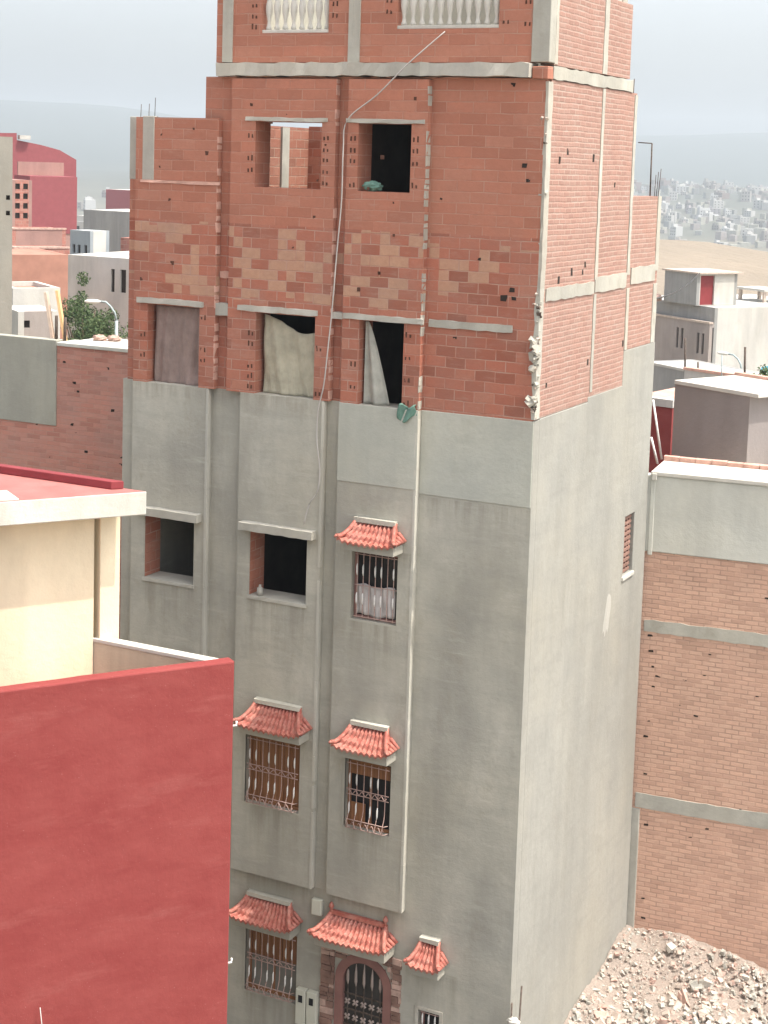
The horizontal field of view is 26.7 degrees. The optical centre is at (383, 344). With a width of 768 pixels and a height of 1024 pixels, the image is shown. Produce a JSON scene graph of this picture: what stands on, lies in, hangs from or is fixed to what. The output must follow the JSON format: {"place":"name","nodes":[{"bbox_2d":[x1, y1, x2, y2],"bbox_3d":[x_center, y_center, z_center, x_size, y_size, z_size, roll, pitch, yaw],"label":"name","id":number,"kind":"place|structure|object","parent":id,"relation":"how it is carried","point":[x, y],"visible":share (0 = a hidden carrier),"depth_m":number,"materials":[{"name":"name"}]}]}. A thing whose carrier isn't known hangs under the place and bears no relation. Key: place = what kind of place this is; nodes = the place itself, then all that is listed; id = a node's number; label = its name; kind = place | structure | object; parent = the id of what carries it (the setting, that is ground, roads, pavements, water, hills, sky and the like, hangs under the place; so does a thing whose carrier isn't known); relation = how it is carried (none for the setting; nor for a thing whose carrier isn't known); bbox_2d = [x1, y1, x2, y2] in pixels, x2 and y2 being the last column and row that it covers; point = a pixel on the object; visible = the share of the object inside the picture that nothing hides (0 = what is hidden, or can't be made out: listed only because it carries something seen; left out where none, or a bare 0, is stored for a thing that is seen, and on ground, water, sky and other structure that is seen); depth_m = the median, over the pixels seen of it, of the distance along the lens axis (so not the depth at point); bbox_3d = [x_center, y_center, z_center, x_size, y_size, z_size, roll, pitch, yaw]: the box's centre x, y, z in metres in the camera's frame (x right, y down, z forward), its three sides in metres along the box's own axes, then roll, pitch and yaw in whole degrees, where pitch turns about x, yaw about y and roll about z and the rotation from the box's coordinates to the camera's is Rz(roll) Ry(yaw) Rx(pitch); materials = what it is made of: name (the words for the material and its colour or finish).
{"place":"outdoors","nodes":[
{"label":"outdoors","id":0,"kind":"place"},
{"bbox_2d":[0,137,12,333],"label":"beige house","id":1,"kind":"structure","parent":0,"point":[6,160],"depth_m":41.94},
{"bbox_2d":[12,179,31,226],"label":"pink house","id":2,"kind":"structure","parent":0,"point":[21,203],"depth_m":100.06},
{"bbox_2d":[12,305,57,337],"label":"white house","id":3,"kind":"structure","parent":0,"point":[29,320],"depth_m":54.20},
{"bbox_2d":[24,320,28,327],"bbox_3d":[-11.976,-0.707,54.121,0.200,0.250,0.040,-2,7,-28],"label":"window","id":4,"kind":"structure","parent":3,"relation":"in","point":[26,323],"depth_m":54.11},
{"bbox_2d":[12,281,59,338],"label":"house","id":5,"kind":"structure","parent":0,"point":[27,292],"depth_m":58.73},
{"bbox_2d":[0,133,76,253],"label":"stepped house","id":6,"kind":"structure","parent":0,"point":[49,172],"depth_m":113.19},
{"bbox_2d":[12,227,66,246],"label":"pink house","id":7,"kind":"structure","parent":0,"point":[36,236],"depth_m":85.68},
{"bbox_2d":[12,249,67,338],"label":"orange house","id":8,"kind":"structure","parent":0,"point":[45,266],"depth_m":65.09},
{"bbox_2d":[12,245,69,254],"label":"pink house","id":9,"kind":"structure","parent":0,"point":[63,250],"depth_m":81.05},
{"bbox_2d":[70,229,108,253],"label":"grey house","id":10,"kind":"structure","parent":0,"point":[83,241],"depth_m":75.39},
{"bbox_2d":[67,251,128,339],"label":"white house","id":11,"kind":"structure","parent":0,"point":[108,275],"depth_m":70.41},
{"bbox_2d":[112,269,114,291],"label":"window","id":12,"kind":"structure","parent":11,"relation":"in","point":[113,270],"depth_m":70.22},
{"bbox_2d":[121,270,125,292],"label":"window","id":13,"kind":"structure","parent":11,"relation":"in","point":[123,271],"depth_m":69.98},
{"bbox_2d":[83,209,129,251],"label":"white house","id":14,"kind":"structure","parent":0,"point":[114,223],"depth_m":95.53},
{"bbox_2d":[121,237,128,250],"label":"brick house","id":15,"kind":"structure","parent":0,"point":[124,243],"depth_m":77.11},
{"bbox_2d":[0,100,767,251],"bbox_3d":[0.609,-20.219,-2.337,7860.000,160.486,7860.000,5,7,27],"label":"ground","id":16,"kind":"structure","parent":0,"point":[93,140],"depth_m":2419.21,"materials":[{"name":"soil"}]},
{"bbox_2d":[0,333,127,638],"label":"brick wall house","id":17,"kind":"structure","parent":16,"relation":"on","point":[61,405],"depth_m":29.27,"materials":[{"name":"brick"}]},
{"bbox_2d":[44,292,54,338],"bbox_3d":[-6.166,-0.029,30.209,0.358,1.928,0.160,2,6,2],"label":"plank","id":18,"kind":"object","parent":17,"relation":"on","point":[49,314],"visible":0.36,"depth_m":30.10,"materials":[{"name":"grey wood"}]},
{"bbox_2d":[55,315,57,338],"bbox_3d":[-5.944,-0.282,29.356,0.052,0.510,0.060,5,7,27],"label":"post","id":19,"kind":"object","parent":17,"relation":"on","point":[56,326],"visible":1,"depth_m":29.33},
{"bbox_2d":[55,290,67,340],"bbox_3d":[-5.942,-0.042,30.207,0.385,1.968,0.160,2,6,0],"label":"plank","id":20,"kind":"object","parent":17,"relation":"on","point":[59,305],"visible":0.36,"depth_m":30.07,"materials":[{"name":"yellow wood"}]},
{"bbox_2d":[63,317,66,340],"bbox_3d":[-5.788,-0.263,29.357,0.052,0.480,0.060,5,7,27],"label":"post","id":21,"kind":"object","parent":17,"relation":"on","point":[64,328],"visible":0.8,"depth_m":29.34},
{"bbox_2d":[92,334,106,340],"bbox_3d":[-5.236,-0.125,29.709,0.308,0.155,0.239,5,7,27],"label":"rock","id":22,"kind":"object","parent":17,"relation":"on","point":[99,337],"visible":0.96,"depth_m":29.64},
{"bbox_2d":[107,335,121,341],"bbox_3d":[-4.968,-0.114,29.686,0.308,0.155,0.239,5,7,27],"label":"rock","id":23,"kind":"object","parent":17,"relation":"on","point":[114,338],"visible":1,"depth_m":29.61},
{"bbox_2d":[77,202,82,208],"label":"hillside house","id":24,"kind":"structure","parent":16,"relation":"on","point":[79,205],"depth_m":1146.09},
{"bbox_2d":[77,215,83,229],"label":"hillside house","id":25,"kind":"structure","parent":16,"relation":"on","point":[80,219],"depth_m":345.14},
{"bbox_2d":[83,197,95,209],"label":"hillside house","id":26,"kind":"structure","parent":16,"relation":"on","point":[89,203],"depth_m":1135.75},
{"bbox_2d":[60,271,127,340],"bbox_3d":[-11.103,1.945,61.074,2.810,9.476,3.619,5,7,27],"label":"tree","id":27,"kind":"object","parent":16,"relation":"on","point":[90,325],"visible":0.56,"depth_m":60.25,"materials":[{"name":"green plant"}]},
{"bbox_2d":[84,299,117,334],"bbox_3d":[-8.951,3.212,51.036,1.080,9.345,0.200,1,7,-8],"label":"street lamp","id":28,"kind":"object","parent":16,"relation":"on","point":[92,301],"visible":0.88,"depth_m":50.53,"materials":[{"name":"metal"}]},
{"bbox_2d":[106,189,129,208],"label":"house","id":29,"kind":"structure","parent":16,"relation":"on","point":[117,198],"depth_m":300.07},
{"bbox_2d":[0,464,237,1023],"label":"terrace house","id":30,"kind":"structure","parent":16,"relation":"on","point":[115,788],"depth_m":18.79,"materials":[{"name":"red paint"}]},
{"bbox_2d":[120,0,661,1023],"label":"apartment building","id":31,"kind":"structure","parent":16,"relation":"on","point":[432,788],"depth_m":23.37,"materials":[{"name":"concrete"}]},
{"bbox_2d":[155,304,199,385],"bbox_3d":[-3.091,0.006,24.429,0.883,1.201,0.109,5,7,24],"label":"curtain","id":32,"kind":"object","parent":31,"relation":"hanging from","point":[177,346],"visible":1,"depth_m":24.45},
{"bbox_2d":[257,584,262,595],"bbox_3d":[-1.843,3.641,24.053,0.095,0.160,0.100,5,7,27],"label":"bottle","id":33,"kind":"object","parent":31,"relation":"on","point":[259,590],"visible":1,"depth_m":24.02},
{"bbox_2d":[245,930,296,1002],"bbox_3d":[-1.714,9.408,24.644,0.900,1.080,0.256,5,7,27],"label":"window","id":34,"kind":"structure","parent":31,"relation":"in","point":[267,972],"depth_m":24.70,"materials":[{"name":"brown wood"}]},
{"bbox_2d":[244,735,299,813],"bbox_3d":[-1.661,6.391,24.187,0.935,1.075,0.256,5,7,27],"label":"window","id":35,"kind":"structure","parent":31,"relation":"in","point":[274,766],"depth_m":24.24,"materials":[{"name":"brown wood"}]},
{"bbox_2d":[263,314,314,397],"bbox_3d":[-1.350,0.157,23.567,0.936,1.161,0.108,5,7,27],"label":"curtain","id":36,"kind":"object","parent":31,"relation":"hanging from","point":[288,360],"visible":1,"depth_m":23.61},
{"bbox_2d":[343,963,382,1023],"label":"front door","id":37,"kind":"structure","parent":31,"relation":"in","point":[363,992],"depth_m":23.97,"materials":[{"name":"metal"}]},
{"bbox_2d":[344,759,390,835],"bbox_3d":[-0.233,6.545,23.474,0.743,1.055,0.256,5,7,27],"label":"window","id":38,"kind":"structure","parent":31,"relation":"in","point":[369,784],"depth_m":23.53,"materials":[{"name":"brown wood"}]},
{"bbox_2d":[362,181,382,191],"bbox_3d":[-0.172,-2.223,22.673,0.332,0.168,0.191,5,7,27],"label":"cloth","id":39,"kind":"object","parent":31,"relation":"on","point":[374,186],"visible":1,"depth_m":22.61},
{"bbox_2d":[303,31,444,523],"bbox_3d":[-0.193,-0.824,22.645,1.929,7.046,0.164,4,7,22],"label":"hose","id":40,"kind":"object","parent":31,"relation":"hanging from","point":[336,263],"visible":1,"depth_m":22.85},
{"bbox_2d":[353,552,397,623],"bbox_3d":[-0.110,3.461,23.172,0.733,1.005,0.145,5,7,27],"label":"window","id":41,"kind":"structure","parent":31,"relation":"in","point":[377,571],"depth_m":23.17,"materials":[{"name":"paint"}]},
{"bbox_2d":[363,321,389,405],"bbox_3d":[-0.093,0.256,22.902,0.411,1.192,0.108,5,7,27],"label":"curtain","id":42,"kind":"object","parent":31,"relation":"hanging from","point":[375,391],"visible":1,"depth_m":22.92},
{"bbox_2d":[357,583,395,618],"bbox_3d":[-0.124,3.680,23.192,0.620,0.482,0.078,5,7,27],"label":"cloth","id":43,"kind":"object","parent":31,"relation":"attached to","point":[377,593],"visible":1,"depth_m":23.17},
{"bbox_2d":[397,403,416,422],"bbox_3d":[0.344,0.955,22.631,0.306,0.271,0.160,5,7,27],"label":"cloth","id":44,"kind":"object","parent":31,"relation":"hanging from","point":[410,411],"visible":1,"depth_m":22.60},
{"bbox_2d":[414,1005,442,1023],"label":"window","id":45,"kind":"structure","parent":31,"relation":"in","point":[428,1016],"depth_m":23.49,"materials":[{"name":"paint"}]},
{"bbox_2d":[621,514,633,580],"bbox_3d":[3.885,3.237,26.096,0.180,1.030,0.560,5,7,27],"label":"window","id":46,"kind":"structure","parent":31,"relation":"in","point":[627,531],"depth_m":26.16,"materials":[{"name":"brick"}]},
{"bbox_2d":[634,180,641,190],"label":"hillside house","id":47,"kind":"structure","parent":16,"relation":"on","point":[638,184],"depth_m":1520.26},
{"bbox_2d":[658,178,670,188],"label":"hillside house","id":48,"kind":"structure","parent":16,"relation":"on","point":[664,182],"depth_m":1484.13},
{"bbox_2d":[563,925,767,1023],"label":"rubble","id":49,"kind":"object","parent":16,"relation":"on","point":[640,971],"visible":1,"depth_m":26.30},
{"bbox_2d":[572,1013,581,1021],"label":"rubble lump","id":50,"kind":"object","parent":49,"relation":"on","point":[576,1017],"visible":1,"depth_m":25.07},
{"bbox_2d":[594,1016,605,1023],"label":"rubble lump","id":51,"kind":"object","parent":49,"relation":"on","point":[600,1020],"visible":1,"depth_m":24.98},
{"bbox_2d":[593,1011,607,1019],"bbox_3d":[3.363,10.443,25.176,0.238,0.159,0.167,2,6,0],"label":"rubble lump","id":52,"kind":"object","parent":49,"relation":"on","point":[598,1014],"visible":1,"depth_m":25.15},
{"bbox_2d":[598,1004,608,1009],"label":"rubble lump","id":53,"kind":"object","parent":49,"relation":"on","point":[604,1006],"visible":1,"depth_m":25.37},
{"bbox_2d":[610,1012,620,1019],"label":"rubble lump","id":54,"kind":"object","parent":49,"relation":"on","point":[617,1016],"visible":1,"depth_m":25.19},
{"bbox_2d":[656,1016,667,1023],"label":"rubble lump","id":55,"kind":"object","parent":49,"relation":"on","point":[661,1020],"visible":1,"depth_m":25.07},
{"bbox_2d":[664,991,677,1000],"bbox_3d":[4.566,10.447,25.856,0.229,0.231,0.172,4,7,20],"label":"rubble lump","id":56,"kind":"object","parent":49,"relation":"on","point":[669,995],"visible":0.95,"depth_m":25.83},
{"bbox_2d":[666,942,676,952],"bbox_3d":[4.774,10.025,26.888,0.186,0.132,0.141,-4,9,-43],"label":"rubble lump","id":57,"kind":"object","parent":49,"relation":"on","point":[670,946],"visible":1,"depth_m":26.86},
{"bbox_2d":[669,999,673,1006],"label":"rubble lump","id":58,"kind":"object","parent":49,"relation":"on","point":[671,1002],"visible":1,"depth_m":25.64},
{"bbox_2d":[672,1000,682,1010],"bbox_3d":[4.629,10.488,25.673,0.210,0.228,0.188,-3,8,-37],"label":"rubble lump","id":59,"kind":"object","parent":49,"relation":"on","point":[678,1004],"visible":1,"depth_m":25.62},
{"bbox_2d":[678,988,689,1006],"bbox_3d":[4.779,10.437,25.843,0.149,0.284,0.282,-7,18,-4],"label":"rubble lump","id":60,"kind":"object","parent":49,"relation":"on","point":[682,995],"visible":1,"depth_m":25.83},
{"bbox_2d":[689,979,702,991],"bbox_3d":[5.036,10.354,26.129,0.242,0.231,0.151,5,7,27],"label":"rubble lump","id":61,"kind":"object","parent":49,"relation":"on","point":[693,984],"visible":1,"depth_m":26.09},
{"bbox_2d":[697,1008,709,1016],"bbox_3d":[5.030,10.537,25.462,0.201,0.212,0.191,2,6,4],"label":"rubble lump","id":62,"kind":"object","parent":49,"relation":"on","point":[702,1012],"visible":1,"depth_m":25.40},
{"bbox_2d":[699,978,712,987],"bbox_3d":[5.208,10.350,26.212,0.210,0.186,0.104,4,10,-2],"label":"rubble lump","id":63,"kind":"object","parent":49,"relation":"on","point":[707,983],"visible":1,"depth_m":26.18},
{"bbox_2d":[714,967,722,976],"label":"rubble lump","id":64,"kind":"object","parent":49,"relation":"on","point":[716,969],"visible":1,"depth_m":26.52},
{"bbox_2d":[717,1016,727,1023],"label":"rubble lump","id":65,"kind":"object","parent":49,"relation":"on","point":[722,1020],"visible":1,"depth_m":25.23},
{"bbox_2d":[726,1015,735,1023],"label":"rubble lump","id":66,"kind":"object","parent":49,"relation":"on","point":[730,1019],"visible":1,"depth_m":25.31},
{"bbox_2d":[749,1018,761,1023],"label":"rubble lump","id":67,"kind":"object","parent":49,"relation":"on","point":[754,1021],"visible":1,"depth_m":25.50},
{"bbox_3d":[1.746,10.328,22.787,0.033,2.220,0.066,5,7,27],"label":"steel rod","id":68,"kind":"object","parent":49,"relation":"on","visible":0},
{"bbox_2d":[506,1017,520,1023],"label":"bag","id":69,"kind":"object","parent":68,"relation":"attached to","point":[512,1020],"visible":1,"depth_m":22.62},
{"bbox_2d":[665,213,673,221],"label":"hillside house","id":70,"kind":"structure","parent":16,"relation":"on","point":[669,217],"depth_m":1173.28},
{"bbox_2d":[666,209,676,222],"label":"hillside house","id":71,"kind":"structure","parent":16,"relation":"on","point":[674,214],"depth_m":1175.69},
{"bbox_2d":[669,189,676,200],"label":"hillside house","id":72,"kind":"structure","parent":16,"relation":"on","point":[672,195],"depth_m":1327.88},
{"bbox_2d":[669,179,678,184],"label":"hillside house","id":73,"kind":"structure","parent":16,"relation":"on","point":[673,182],"depth_m":1574.32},
{"bbox_2d":[670,224,682,236],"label":"hillside house","id":74,"kind":"structure","parent":16,"relation":"on","point":[676,230],"depth_m":1101.11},
{"bbox_2d":[675,184,685,193],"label":"hillside house","id":75,"kind":"structure","parent":16,"relation":"on","point":[678,189],"depth_m":1400.42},
{"bbox_2d":[676,202,684,208],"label":"hillside house","id":76,"kind":"structure","parent":16,"relation":"on","point":[679,205],"depth_m":1260.49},
{"bbox_2d":[684,200,695,211],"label":"hillside house","id":77,"kind":"structure","parent":16,"relation":"on","point":[688,202],"depth_m":1235.18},
{"bbox_2d":[633,183,767,247],"bbox_3d":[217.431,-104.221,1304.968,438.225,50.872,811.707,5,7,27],"label":"hillside town","id":78,"kind":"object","parent":16,"relation":"on","point":[730,235],"visible":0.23,"depth_m":1175.25},
{"bbox_2d":[697,207,710,216],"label":"hillside house","id":79,"kind":"structure","parent":16,"relation":"on","point":[700,210],"depth_m":1185.53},
{"bbox_2d":[703,211,712,221],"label":"hillside house","id":80,"kind":"structure","parent":16,"relation":"on","point":[708,215],"depth_m":1172.76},
{"bbox_2d":[709,206,720,215],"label":"hillside house","id":81,"kind":"structure","parent":16,"relation":"on","point":[716,210],"depth_m":1200.13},
{"bbox_2d":[711,223,720,229],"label":"hillside house","id":82,"kind":"structure","parent":16,"relation":"on","point":[715,226],"depth_m":1123.91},
{"bbox_2d":[710,198,723,208],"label":"hillside house","id":83,"kind":"structure","parent":16,"relation":"on","point":[714,203],"depth_m":1242.02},
{"bbox_2d":[713,240,728,244],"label":"hillside house","id":84,"kind":"structure","parent":16,"relation":"on","point":[719,242],"depth_m":1038.87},
{"bbox_2d":[717,190,729,198],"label":"hillside house","id":85,"kind":"structure","parent":16,"relation":"on","point":[724,195],"depth_m":1320.00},
{"bbox_2d":[720,216,728,224],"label":"hillside house","id":86,"kind":"structure","parent":16,"relation":"on","point":[723,219],"depth_m":1140.94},
{"bbox_2d":[721,226,732,231],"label":"hillside house","id":87,"kind":"structure","parent":16,"relation":"on","point":[723,228],"depth_m":1095.14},
{"bbox_2d":[723,208,731,215],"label":"hillside house","id":88,"kind":"structure","parent":16,"relation":"on","point":[726,211],"depth_m":1197.10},
{"bbox_2d":[723,180,733,186],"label":"hillside house","id":89,"kind":"structure","parent":16,"relation":"on","point":[725,182],"depth_m":1513.46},
{"bbox_2d":[717,351,741,368],"bbox_3d":[12.916,3.831,61.154,0.200,7.165,1.210,-4,9,-43],"label":"street lamp","id":90,"kind":"object","parent":16,"relation":"on","point":[724,353],"visible":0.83,"depth_m":60.76,"materials":[{"name":"metal"}]},
{"bbox_2d":[725,221,734,228],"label":"hillside house","id":91,"kind":"structure","parent":16,"relation":"on","point":[729,224],"depth_m":1114.93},
{"bbox_2d":[737,215,749,222],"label":"hillside house","id":92,"kind":"structure","parent":16,"relation":"on","point":[741,218],"depth_m":1143.18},
{"bbox_2d":[744,347,745,372],"bbox_3d":[10.780,0.763,48.355,0.123,1.413,0.065,2,6,5],"label":"post","id":93,"kind":"object","parent":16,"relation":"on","point":[744,359],"visible":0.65,"depth_m":48.29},
{"bbox_2d":[741,188,751,201],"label":"hillside house","id":94,"kind":"structure","parent":16,"relation":"on","point":[745,196],"depth_m":1293.40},
{"bbox_2d":[740,226,753,239],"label":"hillside house","id":95,"kind":"structure","parent":16,"relation":"on","point":[743,229],"depth_m":1072.65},
{"bbox_2d":[744,209,754,216],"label":"hillside house","id":96,"kind":"structure","parent":16,"relation":"on","point":[748,213],"depth_m":1189.60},
{"bbox_2d":[744,231,756,239],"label":"hillside house","id":97,"kind":"structure","parent":16,"relation":"on","point":[748,232],"depth_m":1068.50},
{"bbox_2d":[749,185,760,194],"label":"hillside house","id":98,"kind":"structure","parent":16,"relation":"on","point":[751,187],"depth_m":1369.91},
{"bbox_2d":[753,218,766,227],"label":"hillside house","id":99,"kind":"structure","parent":16,"relation":"on","point":[759,222],"depth_m":1127.66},
{"bbox_2d":[753,198,767,208],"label":"hillside house","id":100,"kind":"structure","parent":16,"relation":"on","point":[757,203],"depth_m":1237.95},
{"bbox_2d":[753,364,767,375],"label":"bush","id":101,"kind":"object","parent":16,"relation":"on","point":[763,371],"visible":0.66,"depth_m":49.47,"materials":[{"name":"green plant"}]},
{"bbox_2d":[760,231,767,240],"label":"hillside house","id":102,"kind":"structure","parent":16,"relation":"on","point":[763,235],"depth_m":1043.29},
{"bbox_2d":[0,0,767,135],"label":"sky","id":103,"kind":"structure","parent":0,"point":[698,67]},
{"bbox_2d":[519,986,522,1020],"bbox_3d":[1.861,10.219,22.807,0.024,2.441,0.147,6,8,36],"label":"steel rod","id":104,"kind":"object","parent":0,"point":[520,1003],"visible":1,"depth_m":22.73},
{"bbox_2d":[649,388,674,472],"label":"red house","id":105,"kind":"structure","parent":0,"point":[664,402],"depth_m":37.54,"materials":[{"name":"paint"}]},
{"bbox_2d":[626,455,767,970],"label":"brick house","id":106,"kind":"structure","parent":0,"point":[698,864],"depth_m":26.87,"materials":[{"name":"brick"}]},
{"bbox_2d":[650,437,658,463],"bbox_3d":[5.164,2.016,30.907,0.190,0.522,0.038,2,6,-2],"label":"pole","id":107,"kind":"object","parent":106,"relation":"on","point":[653,447],"visible":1,"depth_m":30.89,"materials":[{"name":"white metal"}]},
{"bbox_2d":[652,400,662,458],"bbox_3d":[5.300,1.640,31.370,0.267,1.168,0.039,2,6,0],"label":"pole","id":108,"kind":"object","parent":106,"relation":"on","point":[657,430],"visible":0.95,"depth_m":31.36,"materials":[{"name":"white metal"}]},
{"bbox_2d":[671,372,767,464],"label":"roof room","id":109,"kind":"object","parent":106,"relation":"on","point":[721,418],"visible":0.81,"depth_m":31.20,"materials":[{"name":"paint"}]},
{"bbox_2d":[653,359,766,391],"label":"flat roof house","id":110,"kind":"structure","parent":0,"point":[666,373],"depth_m":57.52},
{"bbox_2d":[684,338,685,366],"bbox_3d":[10.302,0.462,55.370,0.137,1.403,0.063,2,6,0],"label":"post","id":111,"kind":"object","parent":110,"relation":"on","point":[684,352],"visible":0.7,"depth_m":55.32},
{"bbox_2d":[654,294,767,371],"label":"tall house","id":112,"kind":"structure","parent":0,"point":[708,332],"depth_m":86.69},
{"bbox_2d":[662,268,743,305],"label":"roof hut","id":113,"kind":"object","parent":112,"relation":"on","point":[707,286],"visible":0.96,"depth_m":86.95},
{"bbox_2d":[657,273,699,298],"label":"power cable","id":114,"kind":"object","parent":113,"relation":"attached to","point":[677,290],"visible":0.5,"depth_m":71.47,"materials":[{"name":"metal"}]},
{"bbox_2d":[699,276,713,304],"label":"door","id":115,"kind":"structure","parent":113,"relation":"in","point":[706,287],"depth_m":86.57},
{"bbox_2d":[737,286,767,302],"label":"canopy","id":116,"kind":"object","parent":112,"relation":"on","point":[762,290],"visible":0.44,"depth_m":91.07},
{"bbox_2d":[656,239,767,295],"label":"bare hill","id":117,"kind":"structure","parent":0,"point":[752,264],"depth_m":187.89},
{"bbox_2d":[683,367,761,378],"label":"flat roof house","id":118,"kind":"structure","parent":0,"point":[691,372],"depth_m":53.10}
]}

